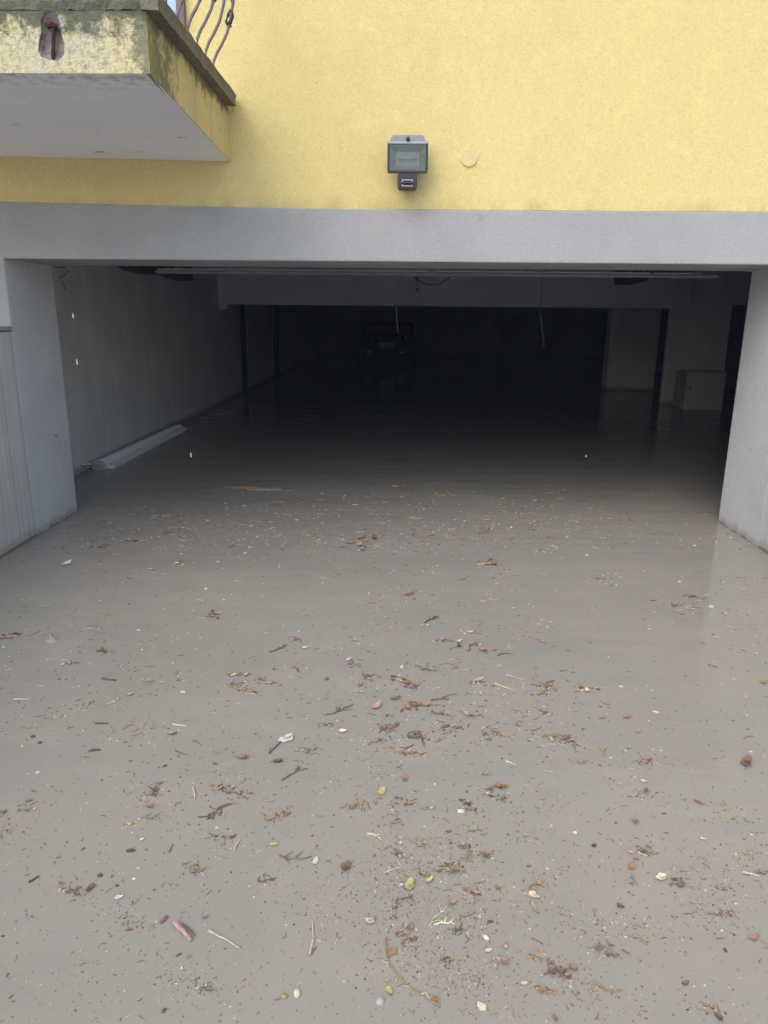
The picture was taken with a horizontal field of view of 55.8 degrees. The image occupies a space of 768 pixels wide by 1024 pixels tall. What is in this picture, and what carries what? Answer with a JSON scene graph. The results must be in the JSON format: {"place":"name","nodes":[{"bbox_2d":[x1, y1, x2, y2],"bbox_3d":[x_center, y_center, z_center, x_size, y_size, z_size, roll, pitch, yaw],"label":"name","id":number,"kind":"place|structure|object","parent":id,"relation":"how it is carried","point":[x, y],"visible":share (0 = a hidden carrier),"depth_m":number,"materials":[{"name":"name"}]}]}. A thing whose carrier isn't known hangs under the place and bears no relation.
{"place":"outdoors","nodes":[
{"label":"outdoors","id":0,"kind":"place"},
{"bbox_2d":[0,355,767,1023],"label":"flood water","id":1,"kind":"structure","parent":0,"point":[500,435],"depth_m":3.03,"materials":[{"name":"liquid"}]},
{"bbox_2d":[0,824,10,839],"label":"clump","id":2,"kind":"object","parent":1,"relation":"on","point":[6,829],"visible":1,"depth_m":2.31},
{"bbox_2d":[0,629,39,638],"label":"clump","id":3,"kind":"object","parent":1,"relation":"on","point":[9,635],"visible":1,"depth_m":3.70,"materials":[{"name":"plant"}]},
{"bbox_2d":[15,807,35,812],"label":"clump","id":4,"kind":"object","parent":1,"relation":"on","point":[25,809],"visible":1,"depth_m":2.41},
{"bbox_2d":[45,633,57,642],"bbox_3d":[-1.667,0.625,3.638,0.060,0.046,0.048,1,15,1],"label":"rain splash","id":5,"kind":"object","parent":1,"relation":"on","point":[51,639],"visible":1,"depth_m":3.63,"materials":[{"name":"white liquid"}]},
{"bbox_2d":[59,881,82,895],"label":"clump","id":6,"kind":"object","parent":1,"relation":"on","point":[76,892],"visible":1,"depth_m":2.07,"materials":[{"name":"plant"}]},
{"bbox_2d":[84,882,94,895],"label":"leaf","id":7,"kind":"object","parent":1,"relation":"on","point":[90,886],"visible":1,"depth_m":2.08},
{"bbox_2d":[111,538,147,543],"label":"clump","id":8,"kind":"object","parent":1,"relation":"on","point":[136,540],"visible":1,"depth_m":5.25,"materials":[{"name":"plant"}]},
{"bbox_2d":[82,424,186,469],"bbox_3d":[-2.949,-0.819,8.824,0.279,0.119,2.886,1,15,1],"label":"ribbed trough","id":9,"kind":"object","parent":1,"relation":"on","point":[115,459],"visible":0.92,"depth_m":8.38,"materials":[{"name":"concrete"}]},
{"bbox_2d":[139,784,159,795],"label":"clump","id":10,"kind":"object","parent":1,"relation":"on","point":[154,790],"visible":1,"depth_m":2.50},
{"bbox_2d":[141,812,161,821],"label":"twig","id":11,"kind":"object","parent":1,"relation":"on","point":[146,816],"visible":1,"depth_m":2.38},
{"bbox_2d":[159,915,167,923],"bbox_3d":[-0.600,1.111,1.978,0.013,0.005,0.035,8,17,26],"label":"bark chip","id":12,"kind":"object","parent":1,"relation":"on","point":[163,919],"visible":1,"depth_m":1.98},
{"bbox_2d":[166,560,186,564],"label":"clump","id":13,"kind":"object","parent":1,"relation":"on","point":[176,562],"visible":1,"depth_m":4.78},
{"bbox_2d":[172,920,194,941],"bbox_3d":[-0.534,1.118,1.940,0.084,0.015,0.022,14,20,41],"label":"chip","id":14,"kind":"object","parent":1,"relation":"on","point":[181,927],"visible":1,"depth_m":1.94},
{"bbox_2d":[184,861,205,878],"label":"clump","id":15,"kind":"object","parent":1,"relation":"on","point":[193,870],"visible":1,"depth_m":2.15,"materials":[{"name":"plant"}]},
{"bbox_2d":[195,981,213,993],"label":"clump","id":16,"kind":"object","parent":1,"relation":"on","point":[206,983],"visible":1,"depth_m":1.78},
{"bbox_2d":[198,803,231,819],"bbox_3d":[-0.561,0.989,2.413,0.068,0.013,0.102,6,16,20],"label":"clump","id":17,"kind":"object","parent":1,"relation":"on","point":[215,811],"visible":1,"depth_m":2.40,"materials":[{"name":"plant"}]},
{"bbox_2d":[208,609,223,620],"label":"clump","id":18,"kind":"object","parent":1,"relation":"on","point":[214,614],"visible":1,"depth_m":3.97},
{"bbox_2d":[209,832,235,841],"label":"clump","id":19,"kind":"object","parent":1,"relation":"on","point":[222,836],"visible":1,"depth_m":2.29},
{"bbox_2d":[207,930,239,948],"bbox_3d":[-0.423,1.128,1.917,0.110,0.006,0.007,9,17,28],"label":"twig","id":20,"kind":"object","parent":1,"relation":"on","point":[216,934],"visible":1,"depth_m":1.92,"materials":[{"name":"wood"}]},
{"bbox_2d":[222,785,251,797],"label":"clump","id":21,"kind":"object","parent":1,"relation":"on","point":[236,790],"visible":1,"depth_m":2.51,"materials":[{"name":"plant"}]},
{"bbox_2d":[226,672,247,676],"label":"clump","id":22,"kind":"object","parent":1,"relation":"on","point":[239,674],"visible":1,"depth_m":3.32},
{"bbox_2d":[229,684,256,693],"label":"clump","id":23,"kind":"object","parent":1,"relation":"on","point":[244,689],"visible":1,"depth_m":3.19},
{"bbox_2d":[225,483,292,491],"bbox_3d":[-1.143,-0.232,6.866,0.651,0.010,0.323,8,17,25],"label":"reed bundle","id":24,"kind":"object","parent":1,"relation":"on","point":[247,487],"visible":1,"depth_m":6.83,"materials":[{"name":"plant"}]},
{"bbox_2d":[248,872,276,886],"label":"clump","id":25,"kind":"object","parent":1,"relation":"on","point":[265,879],"visible":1,"depth_m":2.12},
{"bbox_2d":[265,806,290,824],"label":"clump","id":26,"kind":"object","parent":1,"relation":"on","point":[284,812],"visible":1,"depth_m":2.39,"materials":[{"name":"plant"}]},
{"bbox_2d":[280,993,287,998],"bbox_3d":[-0.242,1.174,1.759,0.019,0.011,0.014,1,15,1],"label":"seed","id":27,"kind":"object","parent":1,"relation":"on","point":[284,996],"visible":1,"depth_m":1.75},
{"bbox_2d":[275,732,293,742],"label":"leaf","id":28,"kind":"object","parent":1,"relation":"on","point":[287,737],"visible":1,"depth_m":2.82,"materials":[{"name":"plant"}]},
{"bbox_2d":[281,765,307,780],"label":"twig","id":29,"kind":"object","parent":1,"relation":"on","point":[297,768],"visible":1,"depth_m":2.62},
{"bbox_2d":[279,850,311,863],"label":"twig","id":30,"kind":"object","parent":1,"relation":"on","point":[286,858],"visible":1,"depth_m":2.21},
{"bbox_2d":[293,988,299,997],"bbox_3d":[-0.212,1.171,1.766,0.017,0.014,0.024,1,15,1],"label":"seed","id":31,"kind":"object","parent":1,"relation":"on","point":[296,993],"visible":1,"depth_m":1.76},
{"bbox_2d":[309,920,313,953],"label":"twig","id":32,"kind":"object","parent":1,"relation":"on","point":[311,946],"visible":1,"depth_m":1.91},
{"bbox_2d":[327,704,352,714],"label":"twig","id":33,"kind":"object","parent":1,"relation":"on","point":[338,710],"visible":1,"depth_m":3.03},
{"bbox_2d":[341,860,349,874],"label":"leaf","id":34,"kind":"object","parent":1,"relation":"on","point":[345,865],"visible":1,"depth_m":2.17,"materials":[{"name":"plant"}]},
{"bbox_2d":[346,657,362,666],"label":"clump","id":35,"kind":"object","parent":1,"relation":"on","point":[356,664],"visible":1,"depth_m":3.43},
{"bbox_2d":[340,797,370,811],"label":"clump","id":36,"kind":"object","parent":1,"relation":"on","point":[351,806],"visible":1,"depth_m":2.44,"materials":[{"name":"plant"}]},
{"bbox_2d":[345,532,381,545],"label":"clump","id":37,"kind":"object","parent":1,"relation":"on","point":[362,542],"visible":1,"depth_m":5.29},
{"bbox_2d":[364,917,374,922],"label":"leaf","id":38,"kind":"object","parent":1,"relation":"on","point":[369,920],"visible":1,"depth_m":1.98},
{"bbox_2d":[362,673,381,679],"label":"clump","id":39,"kind":"object","parent":1,"relation":"on","point":[367,676],"visible":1,"depth_m":3.31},
{"bbox_2d":[368,737,382,744],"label":"clump","id":40,"kind":"object","parent":1,"relation":"on","point":[379,740],"visible":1,"depth_m":2.81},
{"bbox_2d":[376,997,383,1005],"bbox_3d":[-0.010,1.176,1.748,0.021,0.011,0.021,1,15,1],"label":"bubble","id":41,"kind":"object","parent":1,"relation":"on","point":[380,1001],"visible":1,"depth_m":1.74,"materials":[{"name":"white liquid"}]},
{"bbox_2d":[377,786,385,794],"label":"leaf","id":42,"kind":"object","parent":1,"relation":"on","point":[381,790],"visible":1,"depth_m":2.52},
{"bbox_2d":[0,484,767,1022],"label":"floating litter","id":43,"kind":"object","parent":1,"relation":"on","point":[400,950],"visible":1,"depth_m":2.47,"materials":[{"name":"plant"}]},
{"bbox_2d":[359,322,415,365],"bbox_3d":[0.156,-5.773,25.586,1.860,1.729,4.800,1,15,1],"label":"parked car","id":44,"kind":"object","parent":1,"relation":"on","point":[385,344],"visible":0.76,"depth_m":23.56,"materials":[{"name":"paint"}]},
{"bbox_2d":[385,985,392,992],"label":"leaf","id":45,"kind":"object","parent":1,"relation":"on","point":[388,989],"visible":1,"depth_m":1.78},
{"bbox_2d":[379,722,398,732],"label":"clump","id":46,"kind":"object","parent":1,"relation":"on","point":[391,726],"visible":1,"depth_m":2.91,"materials":[{"name":"plant"}]},
{"bbox_2d":[389,946,395,957],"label":"leaf","id":47,"kind":"object","parent":1,"relation":"on","point":[393,951],"visible":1,"depth_m":1.88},
{"bbox_2d":[389,898,399,919],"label":"clump","id":48,"kind":"object","parent":1,"relation":"on","point":[393,907],"visible":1,"depth_m":2.02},
{"bbox_2d":[372,694,430,712],"bbox_3d":[0.076,0.810,3.075,0.253,0.022,0.122,1,15,1],"label":"clump","id":49,"kind":"object","parent":1,"relation":"on","point":[413,704],"visible":1,"depth_m":3.07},
{"bbox_2d":[391,675,415,683],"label":"clump","id":50,"kind":"object","parent":1,"relation":"on","point":[401,679],"visible":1,"depth_m":3.28,"materials":[{"name":"plant"}]},
{"bbox_2d":[394,796,413,805],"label":"clump","id":51,"kind":"object","parent":1,"relation":"on","point":[406,802],"visible":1,"depth_m":2.46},
{"bbox_2d":[395,922,413,936],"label":"clump","id":52,"kind":"object","parent":1,"relation":"on","point":[400,934],"visible":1,"depth_m":1.94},
{"bbox_2d":[384,744,428,757],"bbox_3d":[0.092,0.900,2.757,0.176,0.016,0.080,9,17,27],"label":"clump","id":53,"kind":"object","parent":1,"relation":"on","point":[409,750],"visible":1,"depth_m":2.74,"materials":[{"name":"plant"}]},
{"bbox_2d":[399,893,419,905],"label":"clump","id":54,"kind":"object","parent":1,"relation":"on","point":[411,895],"visible":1,"depth_m":2.06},
{"bbox_2d":[405,877,414,892],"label":"leaf","id":55,"kind":"object","parent":1,"relation":"on","point":[409,883],"visible":1,"depth_m":2.10,"materials":[{"name":"plant"}]},
{"bbox_2d":[401,936,418,943],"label":"clump","id":56,"kind":"object","parent":1,"relation":"on","point":[411,938],"visible":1,"depth_m":1.92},
{"bbox_2d":[381,937,440,1006],"bbox_3d":[0.051,1.159,1.819,0.064,0.009,0.239,-10,19,-35],"label":"curved stalk","id":57,"kind":"object","parent":1,"relation":"on","point":[433,1001],"visible":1,"depth_m":1.79,"materials":[{"name":"plant"}]},
{"bbox_2d":[403,683,420,688],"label":"clump","id":58,"kind":"object","parent":1,"relation":"on","point":[414,686],"visible":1,"depth_m":3.23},
{"bbox_2d":[409,837,435,848],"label":"clump","id":59,"kind":"object","parent":1,"relation":"on","point":[421,842],"visible":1,"depth_m":2.27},
{"bbox_2d":[407,731,440,743],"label":"clump","id":60,"kind":"object","parent":1,"relation":"on","point":[418,736],"visible":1,"depth_m":2.84,"materials":[{"name":"plant"}]},
{"bbox_2d":[415,867,432,880],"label":"clump","id":61,"kind":"object","parent":1,"relation":"on","point":[420,872],"visible":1,"depth_m":2.15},
{"bbox_2d":[414,663,436,671],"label":"clump","id":62,"kind":"object","parent":1,"relation":"on","point":[430,670],"visible":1,"depth_m":3.39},
{"bbox_2d":[429,905,448,926],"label":"twig","id":63,"kind":"object","parent":1,"relation":"on","point":[432,921],"visible":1,"depth_m":2.00,"materials":[{"name":"wood"}]},
{"bbox_2d":[434,918,454,924],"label":"twig","id":64,"kind":"object","parent":1,"relation":"on","point":[444,922],"visible":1,"depth_m":1.97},
{"bbox_2d":[440,954,453,962],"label":"clump","id":65,"kind":"object","parent":1,"relation":"on","point":[449,959],"visible":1,"depth_m":1.86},
{"bbox_2d":[434,637,461,641],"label":"clump","id":66,"kind":"object","parent":1,"relation":"on","point":[443,639],"visible":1,"depth_m":3.69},
{"bbox_2d":[436,862,460,871],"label":"clump","id":67,"kind":"object","parent":1,"relation":"on","point":[439,870],"visible":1,"depth_m":2.18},
{"bbox_2d":[445,866,459,871],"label":"leaf","id":68,"kind":"object","parent":1,"relation":"on","point":[452,869],"visible":1,"depth_m":2.16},
{"bbox_2d":[441,724,469,733],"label":"clump","id":69,"kind":"object","parent":1,"relation":"on","point":[446,727],"visible":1,"depth_m":2.91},
{"bbox_2d":[452,922,466,935],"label":"clump","id":70,"kind":"object","parent":1,"relation":"on","point":[457,927],"visible":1,"depth_m":1.95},
{"bbox_2d":[449,841,470,851],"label":"clump","id":71,"kind":"object","parent":1,"relation":"on","point":[463,846],"visible":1,"depth_m":2.26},
{"bbox_2d":[457,853,474,862],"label":"clump","id":72,"kind":"object","parent":1,"relation":"on","point":[468,856],"visible":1,"depth_m":2.21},
{"bbox_2d":[454,883,480,896],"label":"clump","id":73,"kind":"object","parent":1,"relation":"on","point":[475,891],"visible":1,"depth_m":2.08,"materials":[{"name":"plant"}]},
{"bbox_2d":[459,799,476,814],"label":"clump","id":74,"kind":"object","parent":1,"relation":"on","point":[467,802],"visible":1,"depth_m":2.45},
{"bbox_2d":[462,711,474,715],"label":"leaf","id":75,"kind":"object","parent":1,"relation":"on","point":[467,713],"visible":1,"depth_m":3.00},
{"bbox_2d":[466,825,476,832],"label":"leaf","id":76,"kind":"object","parent":1,"relation":"on","point":[472,827],"visible":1,"depth_m":2.34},
{"bbox_2d":[477,1001,485,1010],"bbox_3d":[0.233,1.184,1.738,0.029,0.007,0.018,8,17,25],"label":"bark chip","id":77,"kind":"object","parent":1,"relation":"on","point":[481,1006],"visible":1,"depth_m":1.74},
{"bbox_2d":[457,642,510,655],"bbox_3d":[0.485,0.677,3.583,0.255,0.019,0.128,14,21,41],"label":"clump","id":78,"kind":"object","parent":1,"relation":"on","point":[478,644],"visible":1,"depth_m":3.59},
{"bbox_2d":[480,851,489,856],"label":"leaf","id":79,"kind":"object","parent":1,"relation":"on","point":[484,853],"visible":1,"depth_m":2.23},
{"bbox_2d":[479,527,491,533],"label":"clump","id":80,"kind":"object","parent":1,"relation":"on","point":[488,529],"visible":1,"depth_m":5.57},
{"bbox_2d":[483,785,495,794],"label":"clump","id":81,"kind":"object","parent":1,"relation":"on","point":[487,791],"visible":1,"depth_m":2.53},
{"bbox_2d":[477,560,507,568],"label":"clump","id":82,"kind":"object","parent":1,"relation":"on","point":[493,563],"visible":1,"depth_m":4.83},
{"bbox_2d":[489,794,511,802],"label":"clump","id":83,"kind":"object","parent":1,"relation":"on","point":[501,799],"visible":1,"depth_m":2.49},
{"bbox_2d":[493,957,509,963],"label":"leaf","id":84,"kind":"object","parent":1,"relation":"on","point":[502,960],"visible":1,"depth_m":1.86,"materials":[{"name":"plant"}]},
{"bbox_2d":[496,783,507,787],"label":"leaf","id":85,"kind":"object","parent":1,"relation":"on","point":[502,785],"visible":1,"depth_m":2.55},
{"bbox_2d":[526,891,538,897],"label":"leaf","id":86,"kind":"object","parent":1,"relation":"on","point":[533,894],"visible":1,"depth_m":2.07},
{"bbox_2d":[524,877,548,894],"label":"clump","id":87,"kind":"object","parent":1,"relation":"on","point":[535,884],"visible":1,"depth_m":2.11,"materials":[{"name":"plant"}]},
{"bbox_2d":[522,680,556,694],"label":"clump","id":88,"kind":"object","parent":1,"relation":"on","point":[546,686],"visible":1,"depth_m":3.24,"materials":[{"name":"plant"}]},
{"bbox_2d":[529,986,554,995],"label":"clump","id":89,"kind":"object","parent":1,"relation":"on","point":[546,990],"visible":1,"depth_m":1.78,"materials":[{"name":"plant"}]},
{"bbox_2d":[539,733,559,740],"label":"clump","id":90,"kind":"object","parent":1,"relation":"on","point":[549,736],"visible":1,"depth_m":2.85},
{"bbox_2d":[544,957,577,979],"bbox_3d":[0.448,1.157,1.835,0.080,0.012,0.056,5,16,17],"label":"clump","id":91,"kind":"object","parent":1,"relation":"on","point":[559,970],"visible":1,"depth_m":1.83,"materials":[{"name":"plant"}]},
{"bbox_2d":[549,734,572,742],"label":"clump","id":92,"kind":"object","parent":1,"relation":"on","point":[565,738],"visible":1,"depth_m":2.84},
{"bbox_2d":[573,686,599,691],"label":"clump","id":93,"kind":"object","parent":1,"relation":"on","point":[586,689],"visible":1,"depth_m":3.21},
{"bbox_2d":[591,981,624,992],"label":"twig","id":94,"kind":"object","parent":1,"relation":"on","point":[604,988],"visible":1,"depth_m":1.78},
{"bbox_2d":[587,943,631,957],"bbox_3d":[0.587,1.143,1.894,0.111,0.010,0.045,1,15,1],"label":"clump","id":95,"kind":"object","parent":1,"relation":"on","point":[607,953],"visible":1,"depth_m":1.89,"materials":[{"name":"plant"}]},
{"bbox_2d":[627,862,634,868],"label":"leaf","id":96,"kind":"object","parent":1,"relation":"on","point":[631,865],"visible":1,"depth_m":2.19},
{"bbox_2d":[628,933,647,942],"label":"clump","id":97,"kind":"object","parent":1,"relation":"on","point":[638,936],"visible":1,"depth_m":1.93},
{"bbox_2d":[630,787,649,796],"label":"clump","id":98,"kind":"object","parent":1,"relation":"on","point":[645,789],"visible":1,"depth_m":2.53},
{"bbox_2d":[628,844,658,859],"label":"clump","id":99,"kind":"object","parent":1,"relation":"on","point":[639,851],"visible":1,"depth_m":2.24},
{"bbox_2d":[652,873,666,880],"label":"leaf","id":100,"kind":"object","parent":1,"relation":"on","point":[660,876],"visible":1,"depth_m":2.14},
{"bbox_2d":[669,877,692,888],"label":"clump","id":101,"kind":"object","parent":1,"relation":"on","point":[679,883],"visible":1,"depth_m":2.12,"materials":[{"name":"plant"}]},
{"bbox_2d":[673,370,726,409],"bbox_3d":[5.732,-2.129,13.209,0.700,0.860,0.570,1,15,1],"label":"cabinet","id":102,"kind":"object","parent":1,"relation":"on","point":[699,389],"visible":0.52,"depth_m":12.96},
{"bbox_2d":[698,1001,720,1013],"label":"clump","id":103,"kind":"object","parent":1,"relation":"on","point":[716,1009],"visible":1,"depth_m":1.74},
{"bbox_2d":[715,1013,722,1020],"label":"leaf","id":104,"kind":"object","parent":1,"relation":"on","point":[718,1016],"visible":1,"depth_m":1.72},
{"bbox_2d":[707,907,735,917],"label":"clump","id":105,"kind":"object","parent":1,"relation":"on","point":[717,913],"visible":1,"depth_m":2.01,"materials":[{"name":"plant"}]},
{"bbox_2d":[740,755,751,770],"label":"leaf","id":106,"kind":"object","parent":1,"relation":"on","point":[746,760],"visible":1,"depth_m":2.70,"materials":[{"name":"plant"}]},
{"bbox_2d":[746,934,758,939],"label":"leaf","id":107,"kind":"object","parent":1,"relation":"on","point":[753,937],"visible":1,"depth_m":1.94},
{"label":"ground","id":108,"kind":"structure","parent":0,"visible":0},
{"bbox_2d":[0,326,35,557],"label":"ramp wall","id":109,"kind":"structure","parent":108,"relation":"on","point":[17,526],"depth_m":4.97,"materials":[{"name":"grey paint"}]},
{"bbox_2d":[0,0,767,547],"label":"house","id":110,"kind":"structure","parent":108,"relation":"on","point":[608,136],"depth_m":4.67,"materials":[{"name":"yellow paint"}]},
{"bbox_2d":[53,266,67,289],"bbox_3d":[-2.521,-1.833,5.679,0.115,0.181,0.009,1,15,1],"label":"loose cable","id":111,"kind":"object","parent":110,"relation":"attached to","point":[63,275],"visible":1,"depth_m":5.67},
{"bbox_2d":[165,0,186,28],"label":"balcony door","id":112,"kind":"structure","parent":110,"relation":"in","point":[173,4],"depth_m":4.40,"materials":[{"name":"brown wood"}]},
{"bbox_2d":[387,135,427,190],"bbox_3d":[0.147,-2.180,4.545,0.252,0.314,0.173,1,15,1],"label":"floodlight","id":113,"kind":"object","parent":110,"relation":"attached to","point":[407,158],"visible":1,"depth_m":4.48,"materials":[{"name":"grey metal"}]},
{"bbox_2d":[117,266,716,284],"bbox_3d":[0.194,-2.601,7.632,5.860,0.417,4.300,1,15,1],"label":"overhead door","id":114,"kind":"structure","parent":110,"relation":"attached to","point":[186,273],"depth_m":5.70,"materials":[{"name":"metal"}]},
{"bbox_2d":[395,276,402,332],"bbox_3d":[0.116,-1.643,5.765,0.062,0.438,0.033,1,15,1],"label":"pull cord","id":115,"kind":"object","parent":114,"relation":"hanging from","point":[396,279],"visible":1,"depth_m":5.75,"materials":[{"name":"white plastic"}]},
{"bbox_2d":[415,277,449,285],"bbox_3d":[0.382,-1.833,5.763,0.283,0.068,0.012,1,15,1],"label":"power cable","id":116,"kind":"object","parent":114,"relation":"hanging from","point":[448,278],"visible":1,"depth_m":5.76,"materials":[{"name":"black plastic"}]},
{"bbox_2d":[540,269,544,346],"bbox_3d":[2.538,-3.327,11.489,0.142,1.384,0.041,-6,17,-23],"label":"hanging strap","id":117,"kind":"object","parent":110,"relation":"hanging from","point":[541,317],"visible":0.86,"depth_m":11.54,"materials":[{"name":"black"}]},
{"bbox_2d":[759,492,767,553],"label":"ramp wall","id":118,"kind":"structure","parent":108,"relation":"on","point":[763,545],"depth_m":5.13,"materials":[{"name":"grey paint"}]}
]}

